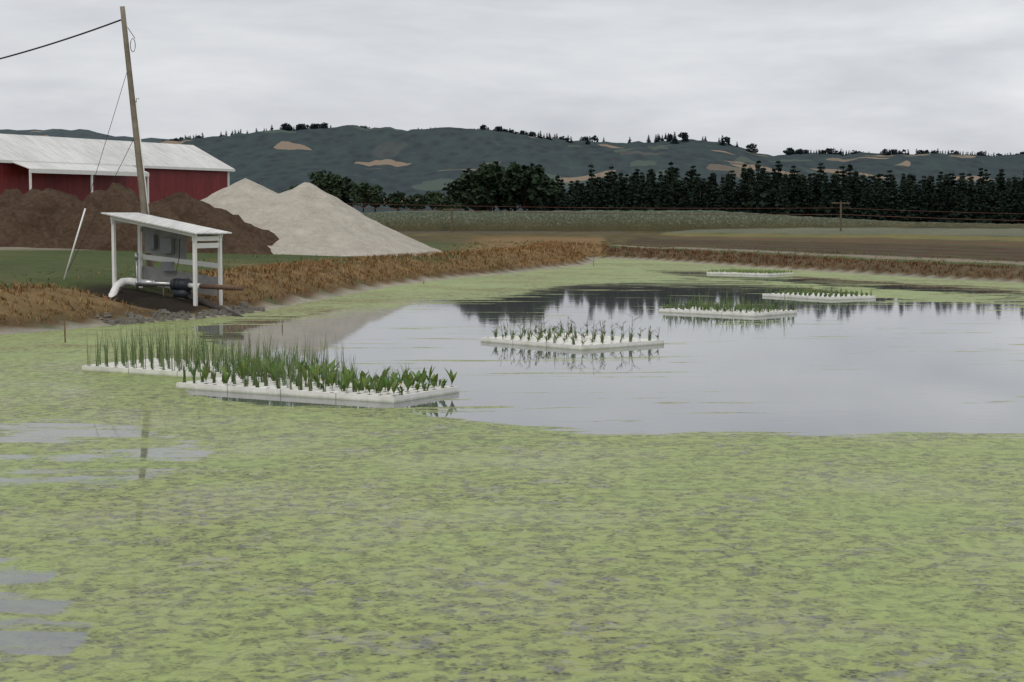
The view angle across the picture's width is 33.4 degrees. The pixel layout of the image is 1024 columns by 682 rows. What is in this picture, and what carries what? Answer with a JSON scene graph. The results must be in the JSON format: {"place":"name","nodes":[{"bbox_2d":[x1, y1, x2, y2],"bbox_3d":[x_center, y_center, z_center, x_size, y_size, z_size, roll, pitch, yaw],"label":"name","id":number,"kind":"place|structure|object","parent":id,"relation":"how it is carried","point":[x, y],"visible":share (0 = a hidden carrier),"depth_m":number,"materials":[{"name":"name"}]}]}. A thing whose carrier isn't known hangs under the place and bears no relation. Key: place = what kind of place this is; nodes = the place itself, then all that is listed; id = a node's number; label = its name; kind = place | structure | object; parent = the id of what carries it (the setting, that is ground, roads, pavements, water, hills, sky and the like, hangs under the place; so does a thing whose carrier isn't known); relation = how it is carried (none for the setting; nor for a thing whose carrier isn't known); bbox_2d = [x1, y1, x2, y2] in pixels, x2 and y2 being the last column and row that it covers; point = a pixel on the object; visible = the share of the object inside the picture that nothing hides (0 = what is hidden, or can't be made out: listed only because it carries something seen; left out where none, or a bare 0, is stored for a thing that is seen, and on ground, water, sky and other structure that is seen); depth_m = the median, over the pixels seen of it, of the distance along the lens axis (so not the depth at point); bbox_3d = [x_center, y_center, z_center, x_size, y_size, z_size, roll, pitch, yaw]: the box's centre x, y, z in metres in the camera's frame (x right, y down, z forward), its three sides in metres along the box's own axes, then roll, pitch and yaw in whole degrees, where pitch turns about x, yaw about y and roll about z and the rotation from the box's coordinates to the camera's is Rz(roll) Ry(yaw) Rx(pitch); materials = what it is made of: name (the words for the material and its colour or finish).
{"place":"outdoors","nodes":[
{"label":"outdoors","id":0,"kind":"place"},
{"bbox_2d":[0,129,179,142],"bbox_3d":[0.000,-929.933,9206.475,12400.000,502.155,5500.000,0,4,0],"label":"hill","id":1,"kind":"structure","parent":0,"point":[83,133],"depth_m":8688.00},
{"bbox_2d":[0,259,1023,681],"bbox_3d":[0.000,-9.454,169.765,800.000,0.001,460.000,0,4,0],"label":"pond water","id":2,"kind":"structure","parent":0,"point":[818,491],"depth_m":18.96,"materials":[{"name":"liquid"}]},
{"bbox_2d":[82,319,350,378],"bbox_3d":[-5.879,0.042,33.616,5.188,1.235,2.462,3,5,31],"label":"floating plant raft","id":3,"kind":"object","parent":2,"relation":"on","point":[163,363],"visible":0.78,"depth_m":33.66,"materials":[{"name":"plant"}]},
{"bbox_2d":[176,323,458,402],"bbox_3d":[-3.439,0.315,30.234,4.924,1.189,2.292,2,5,30],"label":"floating plant raft","id":4,"kind":"object","parent":2,"relation":"on","point":[349,385],"visible":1,"depth_m":29.78,"materials":[{"name":"plant"}]},
{"bbox_2d":[481,313,663,349],"bbox_3d":[1.460,-0.298,41.384,2.855,0.767,3.697,-4,6,-42],"label":"floating plant raft","id":5,"kind":"object","parent":2,"relation":"on","point":[569,339],"visible":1,"depth_m":40.81,"materials":[{"name":"white plastic"}]},
{"bbox_2d":[659,286,796,316],"bbox_3d":[6.864,-1.309,54.123,3.832,0.902,2.434,4,6,42],"label":"floating planter raft","id":6,"kind":"object","parent":2,"relation":"on","point":[743,309],"visible":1,"depth_m":53.59,"materials":[{"name":"plant"}]},
{"bbox_2d":[707,267,793,275],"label":"floating planter raft","id":7,"kind":"object","parent":2,"relation":"on","point":[732,271],"visible":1,"depth_m":88.54,"materials":[{"name":"white plastic"}]},
{"bbox_2d":[762,285,875,299],"bbox_3d":[11.528,-1.870,64.307,2.355,0.518,3.784,-3,5,-32],"label":"floating planter raft","id":8,"kind":"object","parent":2,"relation":"on","point":[815,294],"visible":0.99,"depth_m":63.55,"materials":[{"name":"white plastic"}]},
{"bbox_2d":[0,227,1023,334],"bbox_3d":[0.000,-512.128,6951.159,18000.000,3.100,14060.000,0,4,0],"label":"ground","id":9,"kind":"structure","parent":0,"point":[986,244],"depth_m":86.62,"materials":[{"name":"soil"}]},
{"bbox_2d":[0,6,155,278],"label":"utility pole","id":10,"kind":"object","parent":9,"relation":"on","point":[144,206],"visible":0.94,"depth_m":56.43,"materials":[{"name":"brown wood"}]},
{"bbox_2d":[0,134,234,203],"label":"barn","id":11,"kind":"structure","parent":9,"relation":"on","point":[63,164],"depth_m":144.23,"materials":[{"name":"red metal"}]},
{"bbox_2d":[0,183,278,253],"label":"dirt pile","id":12,"kind":"object","parent":9,"relation":"on","point":[44,218],"visible":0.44,"depth_m":84.89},
{"bbox_2d":[101,212,231,305],"bbox_3d":[-11.173,-2.467,55.259,3.860,3.378,1.840,2,5,28],"label":"pump shelter","id":13,"kind":"object","parent":9,"relation":"on","point":[167,240],"visible":0.91,"depth_m":55.54,"materials":[{"name":"white paint"}]},
{"bbox_2d":[108,253,243,316],"bbox_3d":[-10.472,-1.684,53.818,6.346,2.063,2.376,3,5,32],"label":"pump and pipes","id":14,"kind":"object","parent":9,"relation":"on","point":[181,287],"visible":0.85,"depth_m":54.88,"materials":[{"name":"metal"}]},
{"bbox_2d":[94,302,264,324],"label":"shore stones","id":15,"kind":"object","parent":9,"relation":"on","point":[242,307],"visible":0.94,"depth_m":50.69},
{"bbox_2d":[200,178,442,255],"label":"sand pile","id":16,"kind":"object","parent":9,"relation":"on","point":[305,218],"visible":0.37,"depth_m":90.40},
{"bbox_2d":[307,169,342,198],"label":"broadleaf tree","id":17,"kind":"object","parent":9,"relation":"on","point":[322,181],"visible":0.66,"depth_m":941.28,"materials":[{"name":"green plant"}]},
{"bbox_2d":[63,250,594,341],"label":"stakes","id":18,"kind":"object","parent":9,"relation":"on","point":[281,291],"visible":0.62,"depth_m":58.01,"materials":[{"name":"brown wood"}]},
{"bbox_2d":[321,176,360,200],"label":"broadleaf tree","id":19,"kind":"object","parent":9,"relation":"on","point":[351,191],"visible":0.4,"depth_m":953.94,"materials":[{"name":"green plant"}]},
{"bbox_2d":[342,178,354,206],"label":"conifer tree","id":20,"kind":"object","parent":9,"relation":"on","point":[346,200],"visible":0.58,"depth_m":950.84,"materials":[{"name":"green plant"}]},
{"bbox_2d":[351,182,378,211],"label":"broadleaf tree","id":21,"kind":"object","parent":9,"relation":"on","point":[367,188],"visible":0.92,"depth_m":1393.20,"materials":[{"name":"green plant"}]},
{"bbox_2d":[361,184,389,211],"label":"broadleaf tree","id":22,"kind":"object","parent":9,"relation":"on","point":[381,199],"visible":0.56,"depth_m":1411.91,"materials":[{"name":"green plant"}]},
{"bbox_2d":[388,191,409,210],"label":"broadleaf tree","id":23,"kind":"object","parent":9,"relation":"on","point":[397,197],"visible":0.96,"depth_m":895.46,"materials":[{"name":"green plant"}]},
{"bbox_2d":[402,193,427,210],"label":"broadleaf tree","id":24,"kind":"object","parent":9,"relation":"on","point":[414,203],"visible":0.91,"depth_m":899.19,"materials":[{"name":"green plant"}]},
{"bbox_2d":[420,191,445,209],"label":"broadleaf tree","id":25,"kind":"object","parent":9,"relation":"on","point":[432,195],"visible":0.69,"depth_m":905.43,"materials":[{"name":"green plant"}]},
{"bbox_2d":[431,194,452,210],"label":"broadleaf tree","id":26,"kind":"object","parent":9,"relation":"on","point":[437,200],"visible":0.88,"depth_m":695.65,"materials":[{"name":"green plant"}]},
{"bbox_2d":[442,196,463,208],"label":"broadleaf tree","id":27,"kind":"object","parent":9,"relation":"on","point":[450,201],"visible":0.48,"depth_m":695.33,"materials":[{"name":"green plant"}]},
{"bbox_2d":[453,191,486,210],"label":"broadleaf tree","id":28,"kind":"object","parent":9,"relation":"on","point":[461,205],"visible":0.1,"depth_m":191.10,"materials":[{"name":"green plant"}]},
{"bbox_2d":[442,168,506,210],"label":"broadleaf tree","id":29,"kind":"object","parent":9,"relation":"on","point":[460,190],"visible":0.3,"depth_m":184.29,"materials":[{"name":"green plant"}]},
{"bbox_2d":[460,160,518,210],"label":"broadleaf tree","id":30,"kind":"object","parent":9,"relation":"on","point":[482,194],"visible":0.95,"depth_m":181.72,"materials":[{"name":"green plant"}]},
{"bbox_2d":[483,161,538,210],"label":"broadleaf tree","id":31,"kind":"object","parent":9,"relation":"on","point":[509,203],"visible":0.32,"depth_m":184.19,"materials":[{"name":"green plant"}]},
{"bbox_2d":[0,240,1023,322],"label":"bank grass tufts","id":32,"kind":"object","parent":9,"relation":"on","point":[564,249],"visible":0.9,"depth_m":84.52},
{"bbox_2d":[490,163,553,210],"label":"broadleaf tree","id":33,"kind":"object","parent":9,"relation":"on","point":[530,178],"visible":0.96,"depth_m":182.55,"materials":[{"name":"green plant"}]},
{"bbox_2d":[519,174,561,210],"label":"broadleaf tree","id":34,"kind":"object","parent":9,"relation":"on","point":[555,186],"visible":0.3,"depth_m":186.35,"materials":[{"name":"green plant"}]},
{"bbox_2d":[563,193,574,210],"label":"conifer tree","id":35,"kind":"object","parent":9,"relation":"on","point":[568,204],"visible":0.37,"depth_m":182.43,"materials":[{"name":"green plant"}]},
{"bbox_2d":[573,184,587,210],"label":"conifer tree","id":36,"kind":"object","parent":9,"relation":"on","point":[582,200],"visible":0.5,"depth_m":179.65,"materials":[{"name":"green plant"}]},
{"bbox_2d":[584,162,598,201],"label":"conifer tree","id":37,"kind":"object","parent":9,"relation":"on","point":[587,186],"visible":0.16,"depth_m":192.03,"materials":[{"name":"green plant"}]},
{"bbox_2d":[586,185,597,209],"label":"conifer tree","id":38,"kind":"object","parent":9,"relation":"on","point":[591,198],"visible":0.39,"depth_m":181.40,"materials":[{"name":"green plant"}]},
{"bbox_2d":[586,176,599,202],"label":"conifer tree","id":39,"kind":"object","parent":9,"relation":"on","point":[595,185],"visible":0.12,"depth_m":186.69,"materials":[{"name":"green plant"}]},
{"bbox_2d":[591,179,609,210],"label":"conifer tree","id":40,"kind":"object","parent":9,"relation":"on","point":[601,201],"visible":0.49,"depth_m":178.43,"materials":[{"name":"green plant"}]},
{"bbox_2d":[606,178,618,210],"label":"conifer tree","id":41,"kind":"object","parent":9,"relation":"on","point":[612,202],"visible":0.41,"depth_m":181.58,"materials":[{"name":"green plant"}]},
{"bbox_2d":[610,174,632,210],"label":"conifer tree","id":42,"kind":"object","parent":9,"relation":"on","point":[621,201],"visible":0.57,"depth_m":179.06,"materials":[{"name":"green plant"}]},
{"bbox_2d":[627,175,640,208],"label":"conifer tree","id":43,"kind":"object","parent":9,"relation":"on","point":[633,195],"visible":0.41,"depth_m":180.95,"materials":[{"name":"green plant"}]},
{"bbox_2d":[630,172,655,210],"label":"conifer tree","id":44,"kind":"object","parent":9,"relation":"on","point":[640,205],"visible":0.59,"depth_m":178.78,"materials":[{"name":"green plant"}]},
{"bbox_2d":[645,169,659,202],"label":"conifer tree","id":45,"kind":"object","parent":9,"relation":"on","point":[650,176],"visible":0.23,"depth_m":189.88,"materials":[{"name":"green plant"}]},
{"bbox_2d":[647,183,659,209],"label":"conifer tree","id":46,"kind":"object","parent":9,"relation":"on","point":[652,200],"visible":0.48,"depth_m":181.31,"materials":[{"name":"green plant"}]},
{"bbox_2d":[647,174,660,205],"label":"conifer tree","id":47,"kind":"object","parent":9,"relation":"on","point":[654,185],"visible":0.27,"depth_m":187.22,"materials":[{"name":"green plant"}]},
{"bbox_2d":[656,173,679,210],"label":"conifer tree","id":48,"kind":"object","parent":9,"relation":"on","point":[668,202],"visible":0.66,"depth_m":178.29,"materials":[{"name":"green plant"}]},
{"bbox_2d":[660,162,678,199],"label":"conifer tree","id":49,"kind":"object","parent":9,"relation":"on","point":[671,168],"visible":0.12,"depth_m":187.12,"materials":[{"name":"green plant"}]},
{"bbox_2d":[669,170,682,210],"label":"conifer tree","id":50,"kind":"object","parent":9,"relation":"on","point":[675,194],"visible":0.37,"depth_m":182.42,"materials":[{"name":"green plant"}]},
{"bbox_2d":[677,185,689,210],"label":"conifer tree","id":51,"kind":"object","parent":9,"relation":"on","point":[684,201],"visible":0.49,"depth_m":179.56,"materials":[{"name":"green plant"}]},
{"bbox_2d":[346,202,1023,232],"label":"field fence","id":52,"kind":"object","parent":9,"relation":"on","point":[452,209],"visible":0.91,"depth_m":149.58,"materials":[{"name":"brown wood"}]},
{"bbox_2d":[688,174,709,209],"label":"conifer tree","id":53,"kind":"object","parent":9,"relation":"on","point":[696,180],"visible":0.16,"depth_m":182.06,"materials":[{"name":"green plant"}]},
{"bbox_2d":[690,178,709,210],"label":"conifer tree","id":54,"kind":"object","parent":9,"relation":"on","point":[699,201],"visible":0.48,"depth_m":179.15,"materials":[{"name":"green plant"}]},
{"bbox_2d":[705,175,716,209],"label":"conifer tree","id":55,"kind":"object","parent":9,"relation":"on","point":[710,193],"visible":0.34,"depth_m":187.33,"materials":[{"name":"green plant"}]},
{"bbox_2d":[713,191,727,210],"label":"conifer tree","id":56,"kind":"object","parent":9,"relation":"on","point":[719,203],"visible":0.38,"depth_m":179.04,"materials":[{"name":"green plant"}]},
{"bbox_2d":[714,185,732,211],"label":"conifer tree","id":57,"kind":"object","parent":9,"relation":"on","point":[724,193],"visible":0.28,"depth_m":181.88,"materials":[{"name":"green plant"}]},
{"bbox_2d":[724,175,734,206],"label":"conifer tree","id":58,"kind":"object","parent":9,"relation":"on","point":[730,190],"visible":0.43,"depth_m":183.70,"materials":[{"name":"green plant"}]},
{"bbox_2d":[729,183,745,211],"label":"conifer tree","id":59,"kind":"object","parent":9,"relation":"on","point":[736,206],"visible":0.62,"depth_m":179.95,"materials":[{"name":"green plant"}]},
{"bbox_2d":[738,167,756,206],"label":"conifer tree","id":60,"kind":"object","parent":9,"relation":"on","point":[750,171],"visible":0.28,"depth_m":183.99,"materials":[{"name":"green plant"}]},
{"bbox_2d":[741,178,753,209],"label":"conifer tree","id":61,"kind":"object","parent":9,"relation":"on","point":[748,193],"visible":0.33,"depth_m":181.63,"materials":[{"name":"green plant"}]},
{"bbox_2d":[740,160,774,213],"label":"conifer tree","id":62,"kind":"object","parent":9,"relation":"on","point":[759,203],"visible":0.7,"depth_m":178.73,"materials":[{"name":"green plant"}]},
{"bbox_2d":[763,172,777,213],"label":"conifer tree","id":63,"kind":"object","parent":9,"relation":"on","point":[771,195],"visible":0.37,"depth_m":181.61,"materials":[{"name":"green plant"}]},
{"bbox_2d":[770,168,779,199],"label":"conifer tree","id":64,"kind":"object","parent":9,"relation":"on","point":[775,185],"visible":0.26,"depth_m":186.83,"materials":[{"name":"green plant"}]},
{"bbox_2d":[774,160,782,185],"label":"conifer tree","id":65,"kind":"object","parent":9,"relation":"on","point":[778,169],"visible":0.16,"depth_m":197.22,"materials":[{"name":"green plant"}]},
{"bbox_2d":[774,178,797,215],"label":"conifer tree","id":66,"kind":"object","parent":9,"relation":"on","point":[782,202],"visible":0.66,"depth_m":179.14,"materials":[{"name":"green plant"}]},
{"bbox_2d":[786,169,799,212],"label":"conifer tree","id":67,"kind":"object","parent":9,"relation":"on","point":[794,187],"visible":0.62,"depth_m":181.91,"materials":[{"name":"green plant"}]},
{"bbox_2d":[791,174,818,216],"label":"conifer tree","id":68,"kind":"object","parent":9,"relation":"on","point":[805,207],"visible":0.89,"depth_m":179.44,"materials":[{"name":"green plant"}]},
{"bbox_2d":[800,176,819,212],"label":"conifer tree","id":69,"kind":"object","parent":9,"relation":"on","point":[810,195],"visible":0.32,"depth_m":181.46,"materials":[{"name":"green plant"}]},
{"bbox_2d":[812,174,822,212],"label":"conifer tree","id":70,"kind":"object","parent":9,"relation":"on","point":[817,191],"visible":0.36,"depth_m":183.94,"materials":[{"name":"green plant"}]},
{"bbox_2d":[814,172,839,217],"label":"conifer tree","id":71,"kind":"object","parent":9,"relation":"on","point":[827,199],"visible":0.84,"depth_m":178.41,"materials":[{"name":"green plant"}]},
{"bbox_2d":[831,171,844,209],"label":"conifer tree","id":72,"kind":"object","parent":9,"relation":"on","point":[835,189],"visible":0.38,"depth_m":184.39,"materials":[{"name":"green plant"}]},
{"bbox_2d":[839,166,847,196],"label":"conifer tree","id":73,"kind":"object","parent":9,"relation":"on","point":[843,180],"visible":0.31,"depth_m":189.64,"materials":[{"name":"green plant"}]},
{"bbox_2d":[837,182,856,218],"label":"conifer tree","id":74,"kind":"object","parent":9,"relation":"on","point":[848,210],"visible":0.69,"depth_m":178.87,"materials":[{"name":"green plant"}]},
{"bbox_2d":[848,178,859,215],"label":"conifer tree","id":75,"kind":"object","parent":9,"relation":"on","point":[853,193],"visible":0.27,"depth_m":184.98,"materials":[{"name":"green plant"}]},
{"bbox_2d":[857,174,872,201],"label":"conifer tree","id":76,"kind":"object","parent":9,"relation":"on","point":[862,183],"visible":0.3,"depth_m":189.08,"materials":[{"name":"green plant"}]},
{"bbox_2d":[855,182,878,219],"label":"conifer tree","id":77,"kind":"object","parent":9,"relation":"on","point":[866,208],"visible":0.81,"depth_m":178.37,"materials":[{"name":"green plant"}]},
{"bbox_2d":[857,180,876,212],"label":"conifer tree","id":78,"kind":"object","parent":9,"relation":"on","point":[872,204],"visible":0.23,"depth_m":181.99,"materials":[{"name":"green plant"}]},
{"bbox_2d":[870,178,880,209],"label":"conifer tree","id":79,"kind":"object","parent":9,"relation":"on","point":[875,192],"visible":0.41,"depth_m":184.13,"materials":[{"name":"green plant"}]},
{"bbox_2d":[872,179,898,220],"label":"conifer tree","id":80,"kind":"object","parent":9,"relation":"on","point":[884,202],"visible":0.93,"depth_m":178.50,"materials":[{"name":"green plant"}]},
{"bbox_2d":[887,178,899,213],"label":"conifer tree","id":81,"kind":"object","parent":9,"relation":"on","point":[892,194],"visible":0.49,"depth_m":181.22,"materials":[{"name":"green plant"}]},
{"bbox_2d":[892,173,916,221],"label":"conifer tree","id":82,"kind":"object","parent":9,"relation":"on","point":[903,216],"visible":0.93,"depth_m":178.78,"materials":[{"name":"green plant"}]},
{"bbox_2d":[905,179,915,206],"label":"conifer tree","id":83,"kind":"object","parent":9,"relation":"on","point":[911,191],"visible":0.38,"depth_m":181.34,"materials":[{"name":"green plant"}]},
{"bbox_2d":[910,181,934,221],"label":"conifer tree","id":84,"kind":"object","parent":9,"relation":"on","point":[920,203],"visible":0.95,"depth_m":179.15,"materials":[{"name":"green plant"}]},
{"bbox_2d":[923,186,932,215],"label":"conifer tree","id":85,"kind":"object","parent":9,"relation":"on","point":[927,196],"visible":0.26,"depth_m":182.58,"materials":[{"name":"green plant"}]},
{"bbox_2d":[927,183,953,222],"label":"conifer tree","id":86,"kind":"object","parent":9,"relation":"on","point":[942,209],"visible":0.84,"depth_m":179.32,"materials":[{"name":"green plant"}]},
{"bbox_2d":[935,175,956,217],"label":"conifer tree","id":87,"kind":"object","parent":9,"relation":"on","point":[946,200],"visible":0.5,"depth_m":181.25,"materials":[{"name":"green plant"}]},
{"bbox_2d":[950,173,957,198],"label":"conifer tree","id":88,"kind":"object","parent":9,"relation":"on","point":[953,182],"visible":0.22,"depth_m":196.56,"materials":[{"name":"green plant"}]},
{"bbox_2d":[949,191,974,222],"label":"conifer tree","id":89,"kind":"object","parent":9,"relation":"on","point":[959,216],"visible":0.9,"depth_m":179.01,"materials":[{"name":"green plant"}]},
{"bbox_2d":[954,179,974,221],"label":"conifer tree","id":90,"kind":"object","parent":9,"relation":"on","point":[966,201],"visible":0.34,"depth_m":181.60,"materials":[{"name":"green plant"}]},
{"bbox_2d":[966,179,976,208],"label":"conifer tree","id":91,"kind":"object","parent":9,"relation":"on","point":[970,198],"visible":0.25,"depth_m":184.49,"materials":[{"name":"green plant"}]},
{"bbox_2d":[969,182,993,222],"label":"conifer tree","id":92,"kind":"object","parent":9,"relation":"on","point":[980,211],"visible":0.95,"depth_m":179.47,"materials":[{"name":"green plant"}]},
{"bbox_2d":[983,186,995,218],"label":"conifer tree","id":93,"kind":"object","parent":9,"relation":"on","point":[987,200],"visible":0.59,"depth_m":182.23,"materials":[{"name":"green plant"}]},
{"bbox_2d":[987,179,1004,223],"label":"conifer tree","id":94,"kind":"object","parent":9,"relation":"on","point":[993,200],"visible":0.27,"depth_m":185.06,"materials":[{"name":"green plant"}]},
{"bbox_2d":[994,169,1006,205],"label":"conifer tree","id":95,"kind":"object","parent":9,"relation":"on","point":[1001,186],"visible":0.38,"depth_m":189.85,"materials":[{"name":"green plant"}]},
{"bbox_2d":[991,191,1013,223],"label":"conifer tree","id":96,"kind":"object","parent":9,"relation":"on","point":[1001,218],"visible":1,"depth_m":178.61,"materials":[{"name":"green plant"}]},
{"bbox_2d":[995,179,1019,223],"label":"conifer tree","id":97,"kind":"object","parent":9,"relation":"on","point":[1007,197],"visible":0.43,"depth_m":182.57,"materials":[{"name":"green plant"}]},
{"bbox_2d":[1008,181,1023,223],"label":"conifer tree","id":98,"kind":"object","parent":9,"relation":"on","point":[1018,212],"visible":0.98,"depth_m":179.47,"materials":[{"name":"green plant"}]},
{"bbox_2d":[0,0,1023,155],"label":"sky","id":99,"kind":"structure","parent":0,"point":[872,76],"materials":[{"name":"grey"}]},
{"bbox_2d":[158,125,1023,212],"bbox_3d":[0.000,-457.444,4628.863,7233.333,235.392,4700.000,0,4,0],"label":"hill","id":100,"kind":"structure","parent":0,"point":[391,160],"depth_m":3676.49,"materials":[{"name":"plant"}]},
{"bbox_2d":[746,143,757,152],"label":"broadleaf tree","id":101,"kind":"object","parent":100,"relation":"on","point":[751,147],"visible":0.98,"depth_m":4472.56,"materials":[{"name":"green plant"}]},
{"bbox_2d":[361,210,1023,231],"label":"field","id":102,"kind":"structure","parent":0,"point":[576,221],"depth_m":159.99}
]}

